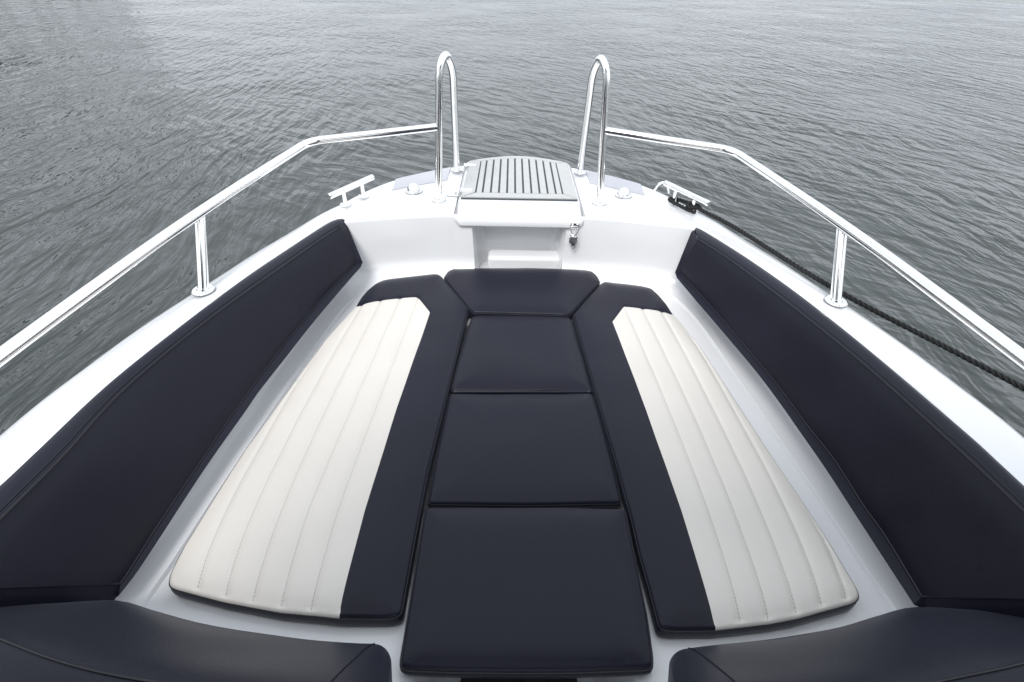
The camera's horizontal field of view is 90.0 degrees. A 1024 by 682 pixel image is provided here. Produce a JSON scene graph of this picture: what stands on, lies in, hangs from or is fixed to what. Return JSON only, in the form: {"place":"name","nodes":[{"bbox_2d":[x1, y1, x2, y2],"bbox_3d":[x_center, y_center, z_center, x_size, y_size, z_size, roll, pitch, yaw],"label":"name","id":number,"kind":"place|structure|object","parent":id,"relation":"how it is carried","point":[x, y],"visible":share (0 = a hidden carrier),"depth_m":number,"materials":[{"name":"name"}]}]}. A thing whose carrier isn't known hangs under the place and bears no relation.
{"place":"outdoors","nodes":[
{"label":"outdoors","id":0,"kind":"place"},
{"bbox_2d":[0,0,1023,436],"bbox_3d":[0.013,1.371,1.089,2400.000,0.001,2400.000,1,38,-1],"label":"water","id":1,"kind":"structure","parent":0,"point":[892,126],"depth_m":5.98,"materials":[{"name":"grey liquid"}]},
{"bbox_2d":[0,51,1023,681],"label":"motorboat","id":2,"kind":"object","parent":1,"relation":"on","point":[520,213],"visible":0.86,"depth_m":1.69,"materials":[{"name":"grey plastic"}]},
{"bbox_2d":[0,219,362,606],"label":"side bolster","id":3,"kind":"object","parent":2,"relation":"on","point":[95,490],"visible":1,"depth_m":1.22,"materials":[{"name":"black leather"}]},
{"bbox_2d":[0,600,391,681],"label":"seat cushion","id":4,"kind":"object","parent":2,"relation":"on","point":[102,641],"visible":1,"depth_m":0.84,"materials":[{"name":"black leather"}]},
{"bbox_2d":[169,274,468,626],"bbox_3d":[-0.460,0.151,1.621,0.538,0.060,1.389,3,38,2],"label":"seat cushion","id":5,"kind":"object","parent":2,"relation":"on","point":[313,514],"visible":1,"depth_m":1.32,"materials":[{"name":"white leather"}]},
{"bbox_2d":[450,316,592,395],"bbox_3d":[0.032,0.038,1.792,0.458,0.049,0.422,1,38,-1],"label":"filler cushion","id":6,"kind":"object","parent":2,"relation":"on","point":[535,353],"visible":0.97,"depth_m":1.74,"materials":[{"name":"black leather"}]},
{"bbox_2d":[453,390,590,393],"bbox_3d":[0.032,0.162,1.630,0.439,0.012,0.013,0,38,-2],"label":"hinge strap","id":7,"kind":"object","parent":6,"relation":"on","point":[498,392],"visible":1,"depth_m":1.62,"materials":[{"name":"plastic"}]},
{"bbox_2d":[444,268,599,319],"bbox_3d":[0.041,-0.198,2.076,0.654,0.061,0.352,1,38,-1],"label":"filler cushion","id":8,"kind":"object","parent":2,"relation":"on","point":[522,292],"visible":0.93,"depth_m":2.04,"materials":[{"name":"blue leather"}]},
{"bbox_2d":[427,394,620,508],"bbox_3d":[0.033,0.296,1.469,0.503,0.049,0.415,1,38,-1],"label":"filler cushion","id":9,"kind":"object","parent":2,"relation":"on","point":[523,450],"visible":0.95,"depth_m":1.41,"materials":[{"name":"black leather"}]},
{"bbox_2d":[399,508,653,678],"bbox_3d":[0.033,0.536,1.145,0.513,0.052,0.374,1,38,-1],"label":"filler cushion","id":10,"kind":"object","parent":2,"relation":"on","point":[526,593],"visible":1,"depth_m":1.09,"materials":[{"name":"black leather"}]},
{"bbox_2d":[572,282,858,638],"bbox_3d":[0.495,0.184,1.612,0.473,0.060,1.367,-1,39,-4],"label":"seat cushion","id":11,"kind":"object","parent":2,"relation":"on","point":[728,537],"visible":0.98,"depth_m":1.31,"materials":[{"name":"white leather"}]},
{"bbox_2d":[668,607,1023,681],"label":"seat cushion","id":12,"kind":"object","parent":2,"relation":"on","point":[924,644],"visible":0.98,"depth_m":0.87,"materials":[{"name":"black leather"}]},
{"bbox_2d":[668,196,1023,391],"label":"mooring rope","id":13,"kind":"object","parent":2,"relation":"attached to","point":[689,207],"visible":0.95,"depth_m":1.65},
{"bbox_2d":[675,228,1023,617],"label":"side bolster","id":14,"kind":"object","parent":2,"relation":"on","point":[932,494],"visible":1,"depth_m":1.25,"materials":[{"name":"black leather"}]}
]}

